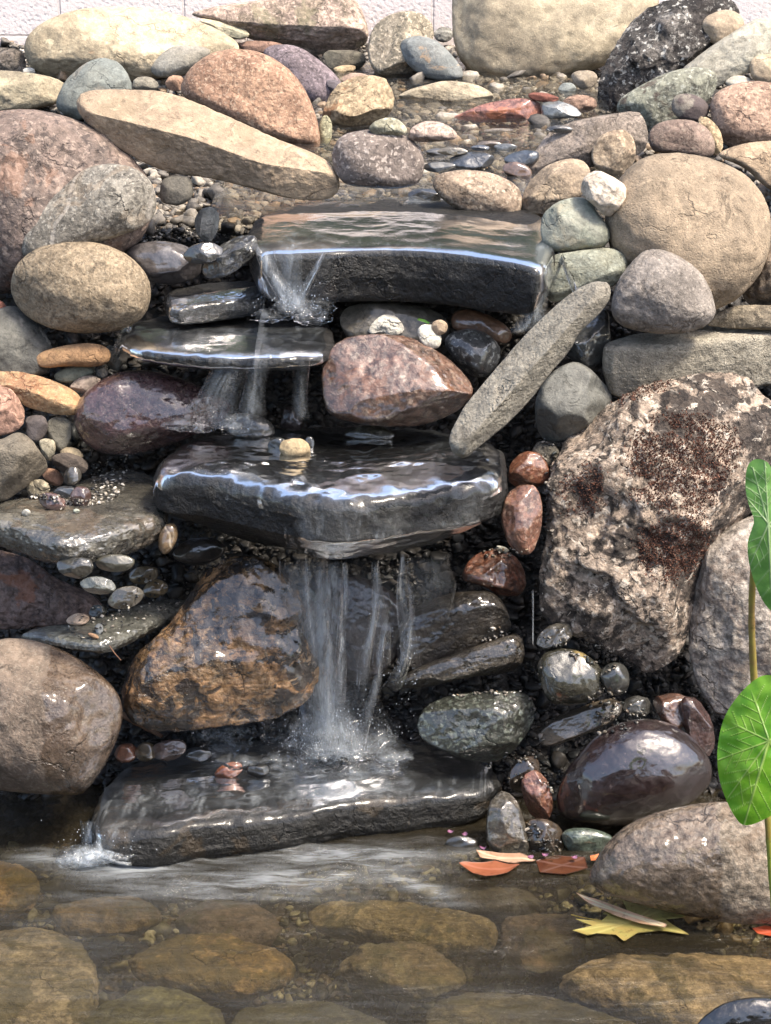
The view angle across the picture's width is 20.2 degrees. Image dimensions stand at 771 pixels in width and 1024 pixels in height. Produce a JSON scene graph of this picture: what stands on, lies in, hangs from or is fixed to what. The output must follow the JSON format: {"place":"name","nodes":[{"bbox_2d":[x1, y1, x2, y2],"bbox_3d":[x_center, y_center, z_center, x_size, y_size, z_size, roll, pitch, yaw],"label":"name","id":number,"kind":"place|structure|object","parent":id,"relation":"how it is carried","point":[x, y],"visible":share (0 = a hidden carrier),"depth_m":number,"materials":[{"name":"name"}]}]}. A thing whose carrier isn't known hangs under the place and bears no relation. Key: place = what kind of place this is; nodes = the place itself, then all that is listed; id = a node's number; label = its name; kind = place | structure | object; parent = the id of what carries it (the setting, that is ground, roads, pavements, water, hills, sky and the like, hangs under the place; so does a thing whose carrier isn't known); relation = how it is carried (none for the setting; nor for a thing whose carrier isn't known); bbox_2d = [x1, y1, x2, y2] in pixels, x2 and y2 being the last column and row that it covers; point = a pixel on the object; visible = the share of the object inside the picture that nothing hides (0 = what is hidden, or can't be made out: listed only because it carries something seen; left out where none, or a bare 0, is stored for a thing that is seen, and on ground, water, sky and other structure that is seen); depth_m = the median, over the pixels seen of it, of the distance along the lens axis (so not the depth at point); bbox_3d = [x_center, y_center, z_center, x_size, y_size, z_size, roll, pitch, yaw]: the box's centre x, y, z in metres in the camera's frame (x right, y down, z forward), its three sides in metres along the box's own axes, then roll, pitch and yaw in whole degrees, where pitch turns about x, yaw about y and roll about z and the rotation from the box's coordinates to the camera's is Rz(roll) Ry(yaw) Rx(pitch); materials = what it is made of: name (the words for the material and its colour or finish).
{"place":"outdoors","nodes":[
{"label":"outdoors","id":0,"kind":"place"},
{"bbox_2d":[279,556,455,756],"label":"waterfall water","id":1,"kind":"structure","parent":0,"point":[325,678],"depth_m":4.53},
{"bbox_2d":[0,45,770,1023],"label":"ground","id":2,"kind":"structure","parent":0,"point":[30,827],"depth_m":4.84,"materials":[{"name":"soil"}]},
{"bbox_2d":[0,861,39,922],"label":"submerged stone","id":3,"kind":"object","parent":2,"relation":"on","point":[24,897],"visible":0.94,"depth_m":4.41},
{"bbox_2d":[0,70,63,110],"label":"river rock","id":4,"kind":"object","parent":2,"relation":"on","point":[22,90],"visible":0.81,"depth_m":6.04,"materials":[{"name":"beige stone"}]},
{"bbox_2d":[0,927,99,1023],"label":"submerged stone","id":5,"kind":"object","parent":2,"relation":"on","point":[33,998],"visible":0.93,"depth_m":4.12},
{"bbox_2d":[0,550,101,629],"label":"river rock","id":6,"kind":"object","parent":2,"relation":"on","point":[33,594],"visible":0.91,"depth_m":4.65,"materials":[{"name":"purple stone"}]},
{"bbox_2d":[0,109,149,293],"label":"boulder","id":7,"kind":"object","parent":2,"relation":"on","point":[46,157],"visible":0.53,"depth_m":4.68,"materials":[{"name":"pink stone"}]},
{"bbox_2d":[76,89,339,199],"bbox_3d":[-0.390,-0.811,4.788,0.587,0.232,0.165,3,20,9],"label":"boulder","id":8,"kind":"object","parent":7,"relation":"on","point":[170,132],"visible":1,"depth_m":4.74,"materials":[{"name":"beige stone"}]},
{"bbox_2d":[332,130,423,188],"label":"river rock","id":9,"kind":"object","parent":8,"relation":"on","point":[366,158],"visible":0.95,"depth_m":4.71,"materials":[{"name":"grey stone"}]},
{"bbox_2d":[11,241,150,333],"bbox_3d":[-0.653,-0.482,4.644,0.302,0.193,0.165,0,20,0],"label":"boulder","id":10,"kind":"object","parent":2,"relation":"on","point":[84,287],"visible":1,"depth_m":4.59,"materials":[{"name":"beige stone"}]},
{"bbox_2d":[22,164,155,256],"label":"river rock","id":11,"kind":"object","parent":10,"relation":"on","point":[99,203],"visible":0.88,"depth_m":4.62,"materials":[{"name":"grey stone"}]},
{"bbox_2d":[0,470,167,563],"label":"stone slab","id":12,"kind":"structure","parent":2,"relation":"on","point":[131,518],"depth_m":4.45,"materials":[{"name":"stone"}]},
{"bbox_2d":[0,433,46,501],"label":"boulder","id":13,"kind":"object","parent":12,"relation":"on","point":[23,463],"visible":1,"depth_m":4.51,"materials":[{"name":"grey stone"}]},
{"bbox_2d":[56,58,131,119],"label":"river rock","id":14,"kind":"object","parent":2,"relation":"on","point":[101,74],"visible":0.64,"depth_m":5.92,"materials":[{"name":"grey stone"}]},
{"bbox_2d":[50,895,161,937],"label":"submerged stone","id":15,"kind":"object","parent":2,"relation":"on","point":[91,926],"visible":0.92,"depth_m":4.33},
{"bbox_2d":[24,6,238,81],"bbox_3d":[-0.760,-1.398,6.491,0.645,0.217,0.222,0,20,0],"label":"boulder","id":16,"kind":"object","parent":2,"relation":"on","point":[135,42],"visible":0.8,"depth_m":6.44,"materials":[{"name":"beige stone"}]},
{"bbox_2d":[74,370,230,454],"bbox_3d":[-0.499,-0.211,4.636,0.334,0.179,0.156,0,20,0],"label":"boulder","id":17,"kind":"object","parent":2,"relation":"on","point":[133,412],"visible":0.95,"depth_m":4.58,"materials":[{"name":"purple stone"}]},
{"bbox_2d":[46,417,71,451],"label":"river rock","id":18,"kind":"object","parent":17,"relation":"on","point":[59,431],"visible":1,"depth_m":4.64,"materials":[{"name":"grey stone"}]},
{"bbox_2d":[0,371,80,414],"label":"stone slab","id":19,"kind":"structure","parent":18,"relation":"on","point":[38,393],"depth_m":4.63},
{"bbox_2d":[0,306,51,375],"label":"river rock","id":20,"kind":"object","parent":19,"relation":"on","point":[24,341],"visible":0.77,"depth_m":4.65,"materials":[{"name":"grey stone"}]},
{"bbox_2d":[37,343,110,367],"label":"river rock","id":21,"kind":"object","parent":19,"relation":"on","point":[85,355],"visible":1,"depth_m":4.64,"materials":[{"name":"orange stone"}]},
{"bbox_2d":[82,986,224,1023],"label":"submerged stone","id":22,"kind":"object","parent":2,"relation":"on","point":[163,1008],"visible":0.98,"depth_m":4.06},
{"bbox_2d":[128,932,295,1003],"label":"submerged stone","id":23,"kind":"object","parent":2,"relation":"on","point":[192,964],"visible":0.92,"depth_m":4.17,"materials":[{"name":"brown stone"}]},
{"bbox_2d":[121,556,318,731],"bbox_3d":[-0.347,0.276,4.552,0.416,0.360,0.196,0,20,0],"label":"boulder","id":24,"kind":"object","parent":2,"relation":"on","point":[227,645],"visible":1,"depth_m":4.50,"materials":[{"name":"brown stone"}]},
{"bbox_2d":[120,306,334,367],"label":"ledge slab","id":25,"kind":"structure","parent":2,"relation":"on","point":[243,322],"depth_m":4.54,"materials":[{"name":"grey stone"}]},
{"bbox_2d":[164,281,267,322],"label":"ledge slab","id":26,"kind":"structure","parent":25,"relation":"on","point":[196,312],"depth_m":4.67,"materials":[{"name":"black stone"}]},
{"bbox_2d":[126,241,201,284],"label":"river rock","id":27,"kind":"object","parent":26,"relation":"on","point":[163,262],"visible":0.77,"depth_m":4.72,"materials":[{"name":"grey stone"}]},
{"bbox_2d":[183,242,222,263],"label":"river rock","id":28,"kind":"object","parent":27,"relation":"on","point":[204,252],"visible":1,"depth_m":4.61,"materials":[{"name":"grey stone"}]},
{"bbox_2d":[166,286,266,385],"bbox_3d":[-0.362,-0.371,4.497,0.235,0.073,0.648,0,20,0],"label":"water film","id":29,"kind":"object","parent":26,"relation":"on","point":[179,303],"visible":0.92,"depth_m":4.66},
{"bbox_2d":[203,235,257,277],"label":"river rock","id":30,"kind":"object","parent":26,"relation":"on","point":[238,252],"visible":1,"depth_m":4.62,"materials":[{"name":"black stone"}]},
{"bbox_2d":[112,322,325,385],"bbox_3d":[-0.345,-0.264,4.521,0.470,0.164,0.531,0,20,0],"label":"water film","id":31,"kind":"object","parent":25,"relation":"on","point":[191,340],"visible":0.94,"depth_m":4.56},
{"bbox_2d":[175,899,281,946],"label":"submerged stone","id":32,"kind":"object","parent":2,"relation":"on","point":[257,929],"visible":0.7,"depth_m":4.35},
{"bbox_2d":[181,49,319,150],"bbox_3d":[-0.352,-1.075,5.651,0.363,0.255,0.209,0,20,0],"label":"boulder","id":33,"kind":"object","parent":2,"relation":"on","point":[264,93],"visible":0.9,"depth_m":5.58,"materials":[{"name":"orange stone"}]},
{"bbox_2d":[192,0,368,55],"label":"stone slab","id":34,"kind":"structure","parent":2,"relation":"on","point":[315,27],"depth_m":6.76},
{"bbox_2d":[90,760,501,872],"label":"ledge slab","id":35,"kind":"structure","parent":2,"relation":"on","point":[223,836],"depth_m":4.50,"materials":[{"name":"stone"}]},
{"bbox_2d":[231,1000,387,1023],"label":"submerged stone","id":36,"kind":"object","parent":2,"relation":"on","point":[340,1013],"visible":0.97,"depth_m":4.06,"materials":[{"name":"stone"}]},
{"bbox_2d":[153,426,507,551],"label":"ledge slab","id":37,"kind":"structure","parent":2,"relation":"on","point":[228,506],"depth_m":4.37,"materials":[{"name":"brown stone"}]},
{"bbox_2d":[153,428,501,559],"bbox_3d":[-0.119,0.024,4.545,0.762,0.304,0.488,0,20,0],"label":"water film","id":38,"kind":"object","parent":37,"relation":"on","point":[331,463],"visible":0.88,"depth_m":4.45,"materials":[{"name":"liquid"}]},
{"bbox_2d":[321,334,472,426],"bbox_3d":[0.024,-0.278,4.556,0.319,0.191,0.173,0,20,0],"label":"boulder","id":39,"kind":"object","parent":38,"relation":"on","point":[386,380],"visible":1,"depth_m":4.51,"materials":[{"name":"pink stone"}]},
{"bbox_2d":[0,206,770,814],"bbox_3d":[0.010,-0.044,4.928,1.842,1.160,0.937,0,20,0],"label":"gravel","id":40,"kind":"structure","parent":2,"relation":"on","point":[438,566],"depth_m":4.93,"materials":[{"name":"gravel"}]},
{"bbox_2d":[0,0,770,46],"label":"block wall","id":41,"kind":"structure","parent":2,"relation":"on","point":[21,21],"depth_m":6.97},
{"bbox_2d":[1,37,770,235],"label":"gravel","id":42,"kind":"structure","parent":2,"relation":"on","point":[205,190],"depth_m":5.62,"materials":[{"name":"gravel"}]},
{"bbox_2d":[151,45,209,77],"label":"river rock","id":43,"kind":"object","parent":42,"relation":"on","point":[178,60],"visible":0.88,"depth_m":6.39,"materials":[{"name":"grey stone"}]},
{"bbox_2d":[597,0,739,111],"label":"boulder","id":44,"kind":"object","parent":42,"relation":"on","point":[661,38],"visible":0.8,"depth_m":6.08,"materials":[{"name":"black stone"}]},
{"bbox_2d":[684,18,770,87],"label":"stone slab","id":45,"kind":"structure","parent":44,"relation":"on","point":[734,53],"depth_m":6.03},
{"bbox_2d":[340,302,448,342],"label":"river rock","id":46,"kind":"object","parent":2,"relation":"on","point":[358,319],"visible":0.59,"depth_m":4.68,"materials":[{"name":"grey stone"}]},
{"bbox_2d":[248,197,555,314],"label":"ledge slab","id":47,"kind":"structure","parent":2,"relation":"on","point":[471,282],"depth_m":4.60,"materials":[{"name":"stone"}]},
{"bbox_2d":[256,211,579,313],"bbox_3d":[0.065,-0.503,4.687,0.730,0.185,0.696,0,20,0],"label":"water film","id":48,"kind":"object","parent":47,"relation":"on","point":[408,230],"visible":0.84,"depth_m":4.68,"materials":[{"name":"liquid"}]},
{"bbox_2d":[433,170,521,211],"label":"river rock","id":49,"kind":"object","parent":47,"relation":"on","point":[471,190],"visible":0.91,"depth_m":4.94,"materials":[{"name":"beige stone"}]},
{"bbox_2d":[339,940,465,1003],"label":"submerged stone","id":50,"kind":"object","parent":2,"relation":"on","point":[381,967],"visible":0.96,"depth_m":4.16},
{"bbox_2d":[308,900,497,961],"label":"submerged stone","id":51,"kind":"object","parent":2,"relation":"on","point":[439,933],"visible":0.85,"depth_m":4.30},
{"bbox_2d":[445,328,500,377],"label":"river rock","id":52,"kind":"object","parent":2,"relation":"on","point":[474,352],"visible":1,"depth_m":4.66,"materials":[{"name":"black stone"}]},
{"bbox_2d":[444,886,540,918],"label":"submerged stone","id":53,"kind":"object","parent":2,"relation":"on","point":[495,908],"visible":0.88,"depth_m":4.39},
{"bbox_2d":[501,484,542,554],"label":"river rock","id":54,"kind":"object","parent":2,"relation":"on","point":[521,516],"visible":1,"depth_m":4.44,"materials":[{"name":"stone"}]},
{"bbox_2d":[425,992,635,1023],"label":"submerged stone","id":55,"kind":"object","parent":2,"relation":"on","point":[537,1007],"visible":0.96,"depth_m":4.06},
{"bbox_2d":[500,913,585,978],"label":"submerged stone","id":56,"kind":"object","parent":2,"relation":"on","point":[547,957],"visible":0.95,"depth_m":4.26,"materials":[{"name":"brown stone"}]},
{"bbox_2d":[452,0,658,77],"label":"boulder","id":57,"kind":"object","parent":2,"relation":"on","point":[500,38],"visible":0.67,"depth_m":6.43,"materials":[{"name":"beige stone"}]},
{"bbox_2d":[501,437,646,858],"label":"gravel","id":58,"kind":"structure","parent":2,"relation":"on","point":[601,715],"depth_m":4.57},
{"bbox_2d":[539,698,621,745],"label":"river rock","id":59,"kind":"object","parent":58,"relation":"on","point":[572,724],"visible":1,"depth_m":4.62,"materials":[{"name":"grey stone"}]},
{"bbox_2d":[537,648,604,705],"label":"river rock","id":60,"kind":"object","parent":59,"relation":"on","point":[565,678],"visible":0.95,"depth_m":4.54,"materials":[{"name":"grey stone"}]},
{"bbox_2d":[547,248,627,301],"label":"river rock","id":61,"kind":"object","parent":2,"relation":"on","point":[609,266],"visible":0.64,"depth_m":4.62,"materials":[{"name":"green stone"}]},
{"bbox_2d":[540,197,609,252],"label":"river rock","id":62,"kind":"object","parent":61,"relation":"on","point":[573,224],"visible":0.98,"depth_m":4.64,"materials":[{"name":"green stone"}]},
{"bbox_2d":[581,171,626,215],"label":"river rock","id":63,"kind":"object","parent":62,"relation":"on","point":[603,193],"visible":1,"depth_m":4.61,"materials":[{"name":"white stone"}]},
{"bbox_2d":[556,719,711,826],"bbox_3d":[0.524,0.550,4.562,0.329,0.237,0.198,0,20,0],"label":"boulder","id":64,"kind":"object","parent":2,"relation":"on","point":[632,772],"visible":0.94,"depth_m":4.49,"materials":[{"name":"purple stone"}]},
{"bbox_2d":[680,696,714,756],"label":"river rock","id":65,"kind":"object","parent":64,"relation":"on","point":[697,723],"visible":0.95,"depth_m":4.60,"materials":[{"name":"red stone"}]},
{"bbox_2d":[539,372,770,672],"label":"boulder","id":66,"kind":"object","parent":2,"relation":"on","point":[647,497],"visible":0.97,"depth_m":4.54,"materials":[{"name":"beige stone"}]},
{"bbox_2d":[535,362,611,441],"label":"boulder","id":67,"kind":"object","parent":66,"relation":"on","point":[573,398],"visible":0.99,"depth_m":4.62,"materials":[{"name":"grey stone"}]},
{"bbox_2d":[449,281,610,457],"bbox_3d":[0.282,-0.283,4.277,0.356,0.339,0.127,-7,21,-19],"label":"stone slab","id":68,"kind":"object","parent":67,"relation":"on","point":[503,395],"depth_m":4.23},
{"bbox_2d":[567,309,610,370],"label":"boulder","id":69,"kind":"object","parent":67,"relation":"on","point":[593,339],"visible":0.76,"depth_m":4.67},
{"bbox_2d":[600,897,726,954],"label":"submerged stone","id":70,"kind":"object","parent":2,"relation":"on","point":[695,940],"visible":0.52,"depth_m":4.28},
{"bbox_2d":[559,952,770,1023],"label":"submerged stone","id":71,"kind":"object","parent":2,"relation":"on","point":[615,989],"visible":0.9,"depth_m":4.10,"materials":[{"name":"stone"}]},
{"bbox_2d":[617,67,716,130],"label":"river rock","id":72,"kind":"object","parent":2,"relation":"on","point":[650,101],"visible":0.72,"depth_m":5.80,"materials":[{"name":"grey stone"}]},
{"bbox_2d":[648,119,714,156],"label":"river rock","id":73,"kind":"object","parent":2,"relation":"on","point":[691,137],"visible":0.86,"depth_m":5.48,"materials":[{"name":"brown stone"}]},
{"bbox_2d":[602,325,770,397],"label":"stone slab","id":74,"kind":"structure","parent":2,"relation":"on","point":[632,363],"depth_m":4.66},
{"bbox_2d":[611,249,715,333],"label":"boulder","id":75,"kind":"object","parent":74,"relation":"on","point":[658,291],"visible":1,"depth_m":4.56,"materials":[{"name":"grey stone"}]},
{"bbox_2d":[605,153,770,309],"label":"boulder","id":76,"kind":"object","parent":74,"relation":"on","point":[709,219],"visible":0.79,"depth_m":4.61,"materials":[{"name":"beige stone"}]},
{"bbox_2d":[707,305,770,329],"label":"stone slab","id":77,"kind":"structure","parent":74,"relation":"on","point":[756,317],"depth_m":4.70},
{"bbox_2d":[688,515,770,715],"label":"boulder","id":78,"kind":"object","parent":2,"relation":"on","point":[718,647],"visible":0.71,"depth_m":4.58,"materials":[{"name":"grey stone"}]},
{"bbox_2d":[710,81,770,146],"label":"boulder","id":79,"kind":"object","parent":2,"relation":"on","point":[740,112],"visible":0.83,"depth_m":5.60,"materials":[{"name":"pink stone"}]},
{"bbox_2d":[719,141,770,189],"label":"boulder","id":80,"kind":"object","parent":2,"relation":"on","point":[753,159],"visible":1,"depth_m":5.09,"materials":[{"name":"beige stone"}]},
{"bbox_2d":[0,838,770,1023],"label":"gravel","id":81,"kind":"structure","parent":0,"point":[517,982],"depth_m":4.55,"materials":[{"name":"gravel"}]},
{"bbox_2d":[0,788,770,1023],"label":"pond water","id":82,"kind":"structure","parent":0,"point":[130,869],"depth_m":4.22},
{"bbox_2d":[53,296,414,873],"bbox_3d":[-0.359,0.148,4.507,0.785,1.103,0.416,-7,21,-19],"label":"splash","id":83,"kind":"object","parent":82,"relation":"on","point":[91,859],"visible":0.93,"depth_m":4.61,"materials":[{"name":"liquid"}]},
{"bbox_2d":[94,736,493,866],"bbox_3d":[-0.182,0.619,4.680,0.931,0.265,0.395,-5,21,-14],"label":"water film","id":84,"kind":"object","parent":82,"relation":"on","point":[150,793],"visible":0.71,"depth_m":4.59,"materials":[{"name":"liquid"}]},
{"bbox_2d":[0,638,122,795],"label":"boulder","id":85,"kind":"object","parent":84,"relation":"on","point":[61,714],"visible":1,"depth_m":4.40,"materials":[{"name":"brown stone"}]},
{"bbox_2d":[21,599,184,653],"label":"stone slab","id":86,"kind":"structure","parent":85,"relation":"on","point":[63,637],"depth_m":4.52,"materials":[{"name":"stone"}]},
{"bbox_2d":[417,691,534,761],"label":"river rock","id":87,"kind":"object","parent":84,"relation":"on","point":[483,727],"visible":1,"depth_m":4.58,"materials":[{"name":"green stone"}]},
{"bbox_2d":[486,791,528,854],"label":"river rock","id":88,"kind":"object","parent":82,"relation":"on","point":[505,828],"visible":0.94,"depth_m":4.49,"materials":[{"name":"grey stone"}]},
{"bbox_2d":[573,900,688,940],"bbox_3d":[0.473,0.792,4.231,0.224,0.006,0.165,0,20,0],"label":"maple leaf","id":89,"kind":"object","parent":82,"relation":"on","point":[623,929],"visible":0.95,"depth_m":4.21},
{"bbox_2d":[589,802,770,924],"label":"boulder","id":90,"kind":"object","parent":82,"relation":"on","point":[707,860],"visible":0.92,"depth_m":4.15,"materials":[{"name":"brown stone"}]},
{"bbox_2d":[698,997,770,1023],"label":"boulder","id":91,"kind":"object","parent":82,"relation":"on","point":[752,1010],"visible":1,"depth_m":3.78,"materials":[{"name":"black stone"}]},
{"bbox_2d":[717,459,770,903],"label":"taro plant","id":92,"kind":"object","parent":82,"relation":"on","point":[744,757],"visible":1,"depth_m":3.66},
{"bbox_2d":[212,57,621,217],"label":"stream water","id":93,"kind":"structure","parent":0,"point":[493,149],"depth_m":5.78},
{"bbox_2d":[263,44,340,102],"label":"boulder","id":94,"kind":"object","parent":93,"relation":"on","point":[311,73],"visible":0.49,"depth_m":6.12,"materials":[{"name":"purple stone"}]},
{"bbox_2d":[322,75,394,129],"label":"river rock","id":95,"kind":"object","parent":93,"relation":"on","point":[360,100],"visible":0.94,"depth_m":5.80,"materials":[{"name":"beige stone"}]},
{"bbox_2d":[368,11,433,79],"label":"river rock","id":96,"kind":"object","parent":93,"relation":"on","point":[390,33],"visible":0.88,"depth_m":6.44,"materials":[{"name":"beige stone"}]},
{"bbox_2d":[400,36,462,80],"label":"river rock","id":97,"kind":"object","parent":93,"relation":"on","point":[430,58],"visible":0.99,"depth_m":6.39,"materials":[{"name":"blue stone"}]},
{"bbox_2d":[398,81,493,102],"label":"river rock","id":98,"kind":"object","parent":93,"relation":"on","point":[448,91],"visible":0.95,"depth_m":6.12,"materials":[{"name":"beige stone"}]},
{"bbox_2d":[454,98,541,122],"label":"river rock","id":99,"kind":"object","parent":93,"relation":"on","point":[517,109],"visible":0.96,"depth_m":5.88,"materials":[{"name":"red stone"}]},
{"bbox_2d":[521,159,589,216],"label":"river rock","id":100,"kind":"object","parent":93,"relation":"on","point":[548,186],"visible":0.77,"depth_m":4.95,"materials":[{"name":"grey stone"}]},
{"bbox_2d":[529,111,647,177],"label":"boulder","id":101,"kind":"object","parent":93,"relation":"on","point":[578,141],"visible":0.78,"depth_m":5.29,"materials":[{"name":"grey stone"}]},
{"bbox_2d":[591,129,635,177],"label":"river rock","id":102,"kind":"object","parent":93,"relation":"on","point":[613,153],"visible":0.95,"depth_m":5.25,"materials":[{"name":"beige stone"}]},
{"bbox_2d":[396,590,510,669],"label":"boulder","id":103,"kind":"object","parent":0,"point":[474,616],"visible":0.91,"depth_m":4.64,"materials":[{"name":"stone"}]},
{"bbox_2d":[304,571,404,681],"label":"river rock","id":104,"kind":"object","parent":103,"relation":"on","point":[357,624],"visible":0.78,"depth_m":4.68,"materials":[{"name":"grey stone"}]},
{"bbox_2d":[398,633,524,688],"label":"stone slab","id":105,"kind":"structure","parent":103,"relation":"on","point":[502,655],"depth_m":4.62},
{"bbox_2d":[462,550,525,595],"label":"river rock","id":106,"kind":"object","parent":103,"relation":"on","point":[498,574],"visible":1,"depth_m":4.66,"materials":[{"name":"red stone"}]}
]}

